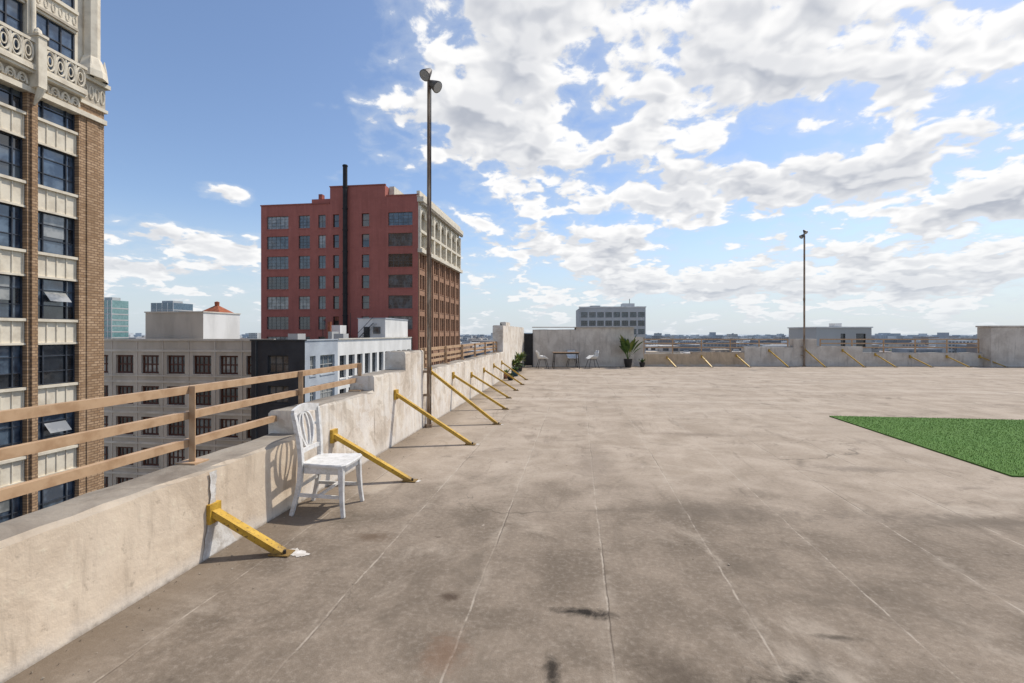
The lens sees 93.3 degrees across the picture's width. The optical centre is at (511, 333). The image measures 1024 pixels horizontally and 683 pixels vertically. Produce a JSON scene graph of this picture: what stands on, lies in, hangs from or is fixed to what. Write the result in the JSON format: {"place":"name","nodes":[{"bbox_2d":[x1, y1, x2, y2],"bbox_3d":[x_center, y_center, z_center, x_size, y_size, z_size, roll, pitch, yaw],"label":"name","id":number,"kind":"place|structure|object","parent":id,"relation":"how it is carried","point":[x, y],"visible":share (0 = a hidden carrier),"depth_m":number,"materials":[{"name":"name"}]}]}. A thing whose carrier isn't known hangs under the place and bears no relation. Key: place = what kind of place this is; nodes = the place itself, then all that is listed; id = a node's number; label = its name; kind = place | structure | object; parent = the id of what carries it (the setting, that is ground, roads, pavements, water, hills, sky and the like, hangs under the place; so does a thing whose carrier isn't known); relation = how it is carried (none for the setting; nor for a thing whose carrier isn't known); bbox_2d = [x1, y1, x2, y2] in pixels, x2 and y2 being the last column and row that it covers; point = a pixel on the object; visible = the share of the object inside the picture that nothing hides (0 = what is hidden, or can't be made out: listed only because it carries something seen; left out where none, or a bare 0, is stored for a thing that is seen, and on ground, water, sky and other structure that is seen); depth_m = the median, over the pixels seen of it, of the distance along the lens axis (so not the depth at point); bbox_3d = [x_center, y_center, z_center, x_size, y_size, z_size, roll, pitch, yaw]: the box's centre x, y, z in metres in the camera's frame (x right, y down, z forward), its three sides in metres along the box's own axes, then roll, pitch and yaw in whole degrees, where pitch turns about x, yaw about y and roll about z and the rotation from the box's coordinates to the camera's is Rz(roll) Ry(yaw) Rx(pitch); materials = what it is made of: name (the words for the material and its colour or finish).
{"place":"outdoors","nodes":[
{"label":"outdoors","id":0,"kind":"place"},
{"bbox_2d":[250,339,338,440],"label":"charcoal building","id":1,"kind":"structure","parent":0,"point":[272,356],"depth_m":54.30,"materials":[{"name":"paint"}]},
{"bbox_2d":[260,184,418,349],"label":"front walls","id":2,"kind":"structure","parent":0,"point":[301,268],"depth_m":91.33,"materials":[{"name":"red paint"}]},
{"bbox_2d":[342,164,347,333],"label":"flue pipe","id":3,"kind":"object","parent":2,"relation":"attached to","point":[344,230],"visible":0.84,"depth_m":90.14,"materials":[{"name":"metal"}]},
{"bbox_2d":[417,190,462,366],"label":"building facade","id":4,"kind":"structure","parent":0,"point":[446,233],"depth_m":102.10,"materials":[{"name":"brown brick"}]},
{"bbox_2d":[500,322,509,325],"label":"wall end upstand","id":5,"kind":"structure","parent":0,"point":[505,323],"depth_m":18.63,"materials":[{"name":"grey concrete"}]},
{"bbox_2d":[134,334,972,340],"bbox_3d":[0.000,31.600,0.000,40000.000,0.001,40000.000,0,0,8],"label":"ground","id":6,"kind":"structure","parent":0,"point":[787,335],"depth_m":18261.69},
{"bbox_2d":[0,0,110,522],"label":"art deco tower","id":7,"kind":"structure","parent":6,"relation":"on","point":[54,86],"depth_m":28.64,"materials":[{"name":"beige stone"}]},
{"bbox_2d":[0,0,72,522],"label":"windows","id":8,"kind":"structure","parent":7,"relation":"in","point":[52,233],"depth_m":28.47,"materials":[{"name":"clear glass"}]},
{"bbox_2d":[0,0,74,518],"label":"window frames","id":9,"kind":"structure","parent":7,"relation":"in","point":[58,426],"depth_m":28.29,"materials":[{"name":"black metal"}]},
{"bbox_2d":[104,297,128,338],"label":"teal glass tower","id":10,"kind":"structure","parent":6,"relation":"on","point":[116,320],"depth_m":296.79,"materials":[{"name":"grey glass"}]},
{"bbox_2d":[151,301,192,311],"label":"navy glass tower","id":11,"kind":"structure","parent":6,"relation":"on","point":[172,306],"depth_m":391.28,"materials":[{"name":"blue glass"}]},
{"bbox_2d":[104,339,250,487],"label":"walls and windows","id":12,"kind":"structure","parent":6,"relation":"on","point":[135,365],"depth_m":61.60,"materials":[{"name":"beige paint"}]},
{"bbox_2d":[144,311,240,338],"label":"penthouse","id":13,"kind":"object","parent":12,"relation":"on","point":[188,325],"visible":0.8,"depth_m":63.17,"materials":[{"name":"beige paint"}]},
{"bbox_2d":[203,301,232,312],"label":"tiled turret","id":14,"kind":"object","parent":12,"relation":"on","point":[216,308],"visible":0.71,"depth_m":74.29,"materials":[{"name":"tile"}]},
{"bbox_2d":[336,337,411,393],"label":"walls and windows","id":15,"kind":"structure","parent":6,"relation":"on","point":[368,354],"depth_m":69.22,"materials":[{"name":"white paint"}]},
{"bbox_2d":[288,313,350,338],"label":"rooftop equipment","id":16,"kind":"object","parent":15,"relation":"on","point":[335,331],"visible":0.65,"depth_m":71.51,"materials":[{"name":"white paint"}]},
{"bbox_2d":[357,317,407,337],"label":"penthouse","id":17,"kind":"object","parent":15,"relation":"on","point":[372,327],"visible":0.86,"depth_m":77.96,"materials":[{"name":"white paint"}]},
{"bbox_2d":[128,332,976,358],"bbox_3d":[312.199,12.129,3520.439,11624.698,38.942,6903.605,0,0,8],"label":"distant city buildings","id":18,"kind":"structure","parent":6,"relation":"on","point":[469,339],"depth_m":624.88,"materials":[{"name":"grey concrete"}]},
{"bbox_2d":[576,299,645,353],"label":"grey office building","id":19,"kind":"structure","parent":6,"relation":"on","point":[629,314],"depth_m":240.09,"materials":[{"name":"concrete"}]},
{"bbox_2d":[101,0,1023,334],"label":"sky","id":20,"kind":"structure","parent":0,"point":[673,159],"materials":[{"name":"blue"}]},
{"bbox_2d":[787,323,872,352],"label":"rooftop machine house","id":21,"kind":"structure","parent":0,"point":[835,331],"depth_m":50.00,"materials":[{"name":"grey concrete"}]},
{"bbox_3d":[17.419,16.610,4.688,39.150,29.980,32.400,0,0,8],"label":"host building","id":22,"kind":"object","parent":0,"visible":0},
{"bbox_2d":[0,433,301,682],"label":"wall","id":23,"kind":"structure","parent":22,"relation":"on","point":[72,569],"depth_m":2.79,"materials":[{"name":"paint"}]},
{"bbox_2d":[0,363,362,501],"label":"rooftop railing","id":24,"kind":"object","parent":23,"relation":"on","point":[193,440],"visible":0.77,"depth_m":3.23,"materials":[{"name":"beige paint"}]},
{"bbox_2d":[203,470,236,559],"bbox_3d":[-2.145,1.292,3.559,0.001,0.600,0.344,0,0,8],"label":"plaster patch","id":25,"kind":"object","parent":23,"relation":"attached to","point":[219,536],"visible":0.85,"depth_m":3.50,"materials":[{"name":"white paint"}]},
{"bbox_2d":[268,390,374,500],"bbox_3d":[-2.063,1.617,5.470,0.352,1.766,1.678,0,0,8],"label":"parapet wall","id":26,"kind":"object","parent":22,"relation":"on","point":[349,416],"depth_m":5.39,"materials":[{"name":"paint"}]},
{"bbox_2d":[350,369,406,455],"bbox_3d":[-1.872,1.523,6.877,0.350,1.954,1.158,0,0,8],"label":"parapet wall","id":27,"kind":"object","parent":22,"relation":"on","point":[389,420],"depth_m":6.69,"materials":[{"name":"paint"}]},
{"bbox_2d":[385,350,423,436],"bbox_3d":[-1.736,1.387,7.888,0.348,2.225,0.878,0,0,8],"label":"parapet wall","id":28,"kind":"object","parent":22,"relation":"on","point":[411,362],"depth_m":7.72,"materials":[{"name":"paint"}]},
{"bbox_2d":[424,352,503,426],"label":"wall","id":29,"kind":"structure","parent":22,"relation":"on","point":[445,399],"depth_m":10.76,"materials":[{"name":"paint"}]},
{"bbox_2d":[418,341,498,368],"bbox_3d":[-1.100,0.460,13.018,0.160,0.380,8.300,0,0,8],"label":"rooftop railing","id":30,"kind":"object","parent":29,"relation":"on","point":[461,355],"visible":0.92,"depth_m":11.82,"materials":[{"name":"beige paint"}]},
{"bbox_2d":[493,325,523,377],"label":"wall end block","id":31,"kind":"structure","parent":22,"relation":"on","point":[510,341],"depth_m":18.45,"materials":[{"name":"grey concrete"}]},
{"bbox_2d":[4,366,1023,682],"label":"rooftop floor","id":32,"kind":"structure","parent":22,"relation":"on","point":[820,546],"depth_m":3.47,"materials":[{"name":"concrete"}]},
{"bbox_2d":[206,500,294,556],"bbox_3d":[-1.890,1.415,3.501,0.604,0.390,0.124,0,0,-2],"label":"wall strut","id":33,"kind":"object","parent":32,"relation":"on","point":[215,512],"depth_m":3.47,"materials":[{"name":"yellow paint"}]},
{"bbox_2d":[289,403,363,517],"bbox_3d":[-1.686,1.123,4.424,0.531,0.961,0.486,0,0,8],"label":"white chair","id":34,"kind":"object","parent":32,"relation":"on","point":[340,465],"visible":1,"depth_m":4.35,"materials":[{"name":"paint"}]},
{"bbox_2d":[330,428,417,482],"bbox_3d":[-1.491,1.320,5.226,0.933,0.580,0.124,0,0,-2],"label":"wall strut","id":35,"kind":"object","parent":32,"relation":"on","point":[335,436],"depth_m":5.19,"materials":[{"name":"yellow paint"}]},
{"bbox_2d":[291,424,502,556],"bbox_3d":[-0.872,1.595,5.990,0.240,0.002,5.295,0,0,16],"label":"plaster splash","id":36,"kind":"object","parent":32,"relation":"on","point":[298,553],"visible":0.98,"depth_m":3.51,"materials":[{"name":"white paint"}]},
{"bbox_2d":[419,68,441,427],"bbox_3d":[-1.387,-1.476,8.218,0.390,6.153,0.229,0,0,8],"label":"floodlight pole","id":37,"kind":"object","parent":32,"relation":"on","point":[435,86],"visible":0.99,"depth_m":8.24,"materials":[{"name":"metal"}]},
{"bbox_2d":[394,389,475,444],"bbox_3d":[-1.115,1.210,6.978,1.193,0.799,0.116,0,0,1],"label":"wall strut","id":38,"kind":"object","parent":32,"relation":"on","point":[397,395],"depth_m":6.94,"materials":[{"name":"yellow paint"}]},
{"bbox_2d":[31,408,869,679],"bbox_3d":[0.785,1.594,6.206,5.088,0.012,11.491,0,0,8],"label":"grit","id":39,"kind":"object","parent":32,"relation":"on","point":[289,533],"visible":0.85,"depth_m":3.38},
{"bbox_2d":[431,367,501,424],"bbox_3d":[-0.838,1.104,8.563,1.304,1.008,0.113,0,0,4],"label":"wall strut","id":40,"kind":"object","parent":32,"relation":"on","point":[466,399],"depth_m":8.53,"materials":[{"name":"yellow paint"}]},
{"bbox_2d":[452,372,508,409],"bbox_3d":[-0.664,1.210,10.208,1.221,0.799,0.120,0,0,0],"label":"wall strut","id":41,"kind":"object","parent":32,"relation":"on","point":[454,376],"depth_m":10.17,"materials":[{"name":"yellow paint"}]},
{"bbox_2d":[470,372,511,397],"bbox_3d":[-0.517,1.280,11.960,1.043,0.660,0.122,0,0,-1],"label":"wall strut","id":42,"kind":"object","parent":32,"relation":"on","point":[484,382],"depth_m":11.92,"materials":[{"name":"yellow paint"}]},
{"bbox_2d":[483,367,518,390],"bbox_3d":[-0.310,1.280,13.547,1.023,0.660,0.123,0,0,-2],"label":"wall strut","id":43,"kind":"object","parent":32,"relation":"on","point":[502,381],"depth_m":13.51,"materials":[{"name":"yellow paint"}]},
{"bbox_2d":[504,369,510,378],"bbox_3d":[-0.212,1.408,17.312,0.490,0.384,0.392,0,0,39],"label":"potted succulent","id":44,"kind":"object","parent":32,"relation":"on","point":[505,375],"visible":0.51,"depth_m":17.19,"materials":[{"name":"green plant"}]},
{"bbox_2d":[493,363,524,384],"bbox_3d":[-0.097,1.270,15.105,1.012,0.679,0.116,0,0,1],"label":"wall strut","id":45,"kind":"object","parent":32,"relation":"on","point":[494,366],"depth_m":15.07,"materials":[{"name":"yellow paint"}]},
{"bbox_2d":[501,360,528,379],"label":"wall strut","id":46,"kind":"object","parent":32,"relation":"on","point":[502,363],"depth_m":16.66,"materials":[{"name":"yellow paint"}]},
{"bbox_2d":[510,366,519,375],"bbox_3d":[0.062,1.409,18.201,0.454,0.381,0.536,0,0,8],"label":"potted succulent","id":47,"kind":"object","parent":32,"relation":"on","point":[516,370],"visible":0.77,"depth_m":18.11,"materials":[{"name":"green plant"}]},
{"bbox_2d":[512,358,523,368],"bbox_3d":[0.083,1.285,19.619,1.099,0.629,0.898,0,0,28],"label":"potted shrub","id":48,"kind":"object","parent":32,"relation":"on","point":[515,362],"visible":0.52,"depth_m":19.48,"materials":[{"name":"green plant"}]},
{"bbox_2d":[515,352,526,371],"bbox_3d":[0.298,1.168,20.498,0.906,0.864,0.996,0,0,8],"label":"potted shrub","id":49,"kind":"object","parent":32,"relation":"on","point":[520,356],"visible":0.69,"depth_m":20.38,"materials":[{"name":"green plant"}]},
{"bbox_2d":[524,333,532,366],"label":"steel gate","id":50,"kind":"structure","parent":32,"relation":"on","point":[528,348],"depth_m":23.39,"materials":[{"name":"metal"}]},
{"bbox_2d":[536,350,548,367],"bbox_3d":[1.375,1.186,22.197,0.573,0.836,0.521,0,0,-7],"label":"patio chair","id":51,"kind":"object","parent":32,"relation":"on","point":[541,356],"visible":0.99,"depth_m":22.02,"materials":[{"name":"white plastic"}]},
{"bbox_2d":[533,329,575,366],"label":"block","id":52,"kind":"structure","parent":32,"relation":"on","point":[546,343],"depth_m":23.35,"materials":[{"name":"grey concrete"}]},
{"bbox_2d":[552,352,579,368],"bbox_3d":[2.480,1.228,22.299,1.200,0.747,0.758,0,0,0],"label":"patio table","id":53,"kind":"object","parent":32,"relation":"on","point":[576,353],"visible":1,"depth_m":21.97,"materials":[{"name":"brown wood"}]},
{"bbox_2d":[566,350,577,367],"bbox_3d":[2.849,1.186,23.025,0.521,0.836,0.573,0,0,-2],"label":"patio chair","id":54,"kind":"object","parent":32,"relation":"on","point":[571,356],"visible":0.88,"depth_m":23.20,"materials":[{"name":"white plastic"}]},
{"bbox_2d":[585,350,598,367],"bbox_3d":[3.744,1.186,22.405,0.573,0.836,0.521,0,0,-12],"label":"patio chair","id":55,"kind":"object","parent":32,"relation":"on","point":[594,356],"visible":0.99,"depth_m":22.43,"materials":[{"name":"white plastic"}]},
{"bbox_2d":[574,328,633,366],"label":"block","id":56,"kind":"structure","parent":32,"relation":"on","point":[605,343],"depth_m":23.40,"materials":[{"name":"grey concrete"}]},
{"bbox_2d":[532,326,1023,327],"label":"coping","id":57,"kind":"object","parent":56,"relation":"on","point":[634,327],"visible":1,"depth_m":23.33,"materials":[{"name":"grey concrete"}]},
{"bbox_2d":[619,335,643,367],"bbox_3d":[5.616,0.773,22.928,1.196,1.655,1.722,0,0,8],"label":"potted bird of paradise","id":58,"kind":"object","parent":32,"relation":"on","point":[627,346],"visible":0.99,"depth_m":22.66,"materials":[{"name":"plant"}]},
{"bbox_2d":[634,337,643,365],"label":"wall","id":59,"kind":"structure","parent":32,"relation":"on","point":[638,354],"depth_m":23.70,"materials":[{"name":"grey concrete"}]},
{"bbox_2d":[638,358,644,366],"bbox_3d":[6.252,1.378,23.222,0.421,0.444,0.471,0,0,-42],"label":"potted succulent","id":60,"kind":"object","parent":32,"relation":"on","point":[642,362],"visible":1,"depth_m":23.10,"materials":[{"name":"green plant"}]},
{"bbox_2d":[644,353,691,365],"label":"parapet wall","id":61,"kind":"structure","parent":32,"relation":"on","point":[676,359],"depth_m":23.70,"materials":[{"name":"beige concrete"}]},
{"bbox_2d":[644,339,788,353],"bbox_3d":[10.050,0.625,23.825,7.150,0.750,0.050,0,0,0],"label":"rooftop railing","id":62,"kind":"object","parent":61,"relation":"on","point":[730,343],"visible":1,"depth_m":23.80,"materials":[{"name":"beige paint"}]},
{"bbox_2d":[690,352,743,365],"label":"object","id":63,"kind":"object","parent":32,"relation":"on","point":[721,358],"visible":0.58,"depth_m":23.70,"materials":[{"name":"beige concrete"}]},
{"bbox_2d":[741,347,792,365],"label":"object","id":64,"kind":"object","parent":32,"relation":"on","point":[758,356],"visible":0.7,"depth_m":23.70,"materials":[{"name":"grey concrete"}]},
{"bbox_2d":[768,349,788,366],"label":"wall strut","id":65,"kind":"object","parent":32,"relation":"on","point":[777,357],"depth_m":23.34,"materials":[{"name":"yellow paint"}]},
{"bbox_2d":[790,339,816,365],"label":"parapet wall","id":66,"kind":"structure","parent":32,"relation":"on","point":[810,346],"depth_m":23.70,"materials":[{"name":"grey concrete"}]},
{"bbox_2d":[799,230,807,366],"bbox_3d":[14.216,-1.741,23.567,0.380,6.683,0.240,0,0,8],"label":"floodlight pole","id":67,"kind":"object","parent":32,"relation":"on","point":[802,236],"visible":1,"depth_m":23.57,"materials":[{"name":"metal"}]},
{"bbox_2d":[805,348,825,366],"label":"wall strut","id":68,"kind":"object","parent":32,"relation":"on","point":[815,358],"depth_m":23.29,"materials":[{"name":"yellow paint"}]},
{"bbox_2d":[817,346,862,365],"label":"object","id":69,"kind":"object","parent":32,"relation":"on","point":[831,356],"visible":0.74,"depth_m":23.70,"materials":[{"name":"grey concrete"}]},
{"bbox_2d":[842,349,864,366],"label":"wall strut","id":70,"kind":"object","parent":32,"relation":"on","point":[852,357],"depth_m":23.32,"materials":[{"name":"yellow paint"}]},
{"bbox_2d":[874,353,895,366],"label":"wall strut","id":71,"kind":"object","parent":32,"relation":"on","point":[875,354],"depth_m":23.35,"materials":[{"name":"yellow paint"}]},
{"bbox_2d":[909,355,931,366],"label":"wall strut","id":72,"kind":"object","parent":32,"relation":"on","point":[910,356],"depth_m":23.36,"materials":[{"name":"yellow paint"}]},
{"bbox_2d":[863,352,982,365],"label":"parapet wall","id":73,"kind":"structure","parent":32,"relation":"on","point":[928,358],"depth_m":23.70,"materials":[{"name":"beige concrete"}]},
{"bbox_2d":[819,339,978,352],"bbox_3d":[19.100,0.605,23.825,7.850,0.710,0.050,0,0,0],"label":"rooftop railing","id":74,"kind":"object","parent":73,"relation":"on","point":[914,343],"visible":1,"depth_m":23.80,"materials":[{"name":"beige paint"}]},
{"bbox_2d":[829,415,1023,476],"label":"artificial turf","id":75,"kind":"structure","parent":32,"relation":"on","point":[996,445],"depth_m":7.43,"materials":[{"name":"green plastic"}]},
{"bbox_2d":[946,355,969,366],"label":"wall strut","id":76,"kind":"object","parent":32,"relation":"on","point":[956,361],"depth_m":23.35,"materials":[{"name":"yellow paint"}]},
{"bbox_2d":[978,355,1005,366],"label":"wall strut","id":77,"kind":"object","parent":32,"relation":"on","point":[979,356],"depth_m":23.41,"materials":[{"name":"yellow paint"}]},
{"bbox_2d":[977,327,1023,366],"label":"block","id":78,"kind":"structure","parent":32,"relation":"on","point":[1004,346],"depth_m":23.30,"materials":[{"name":"grey concrete"}]}
]}

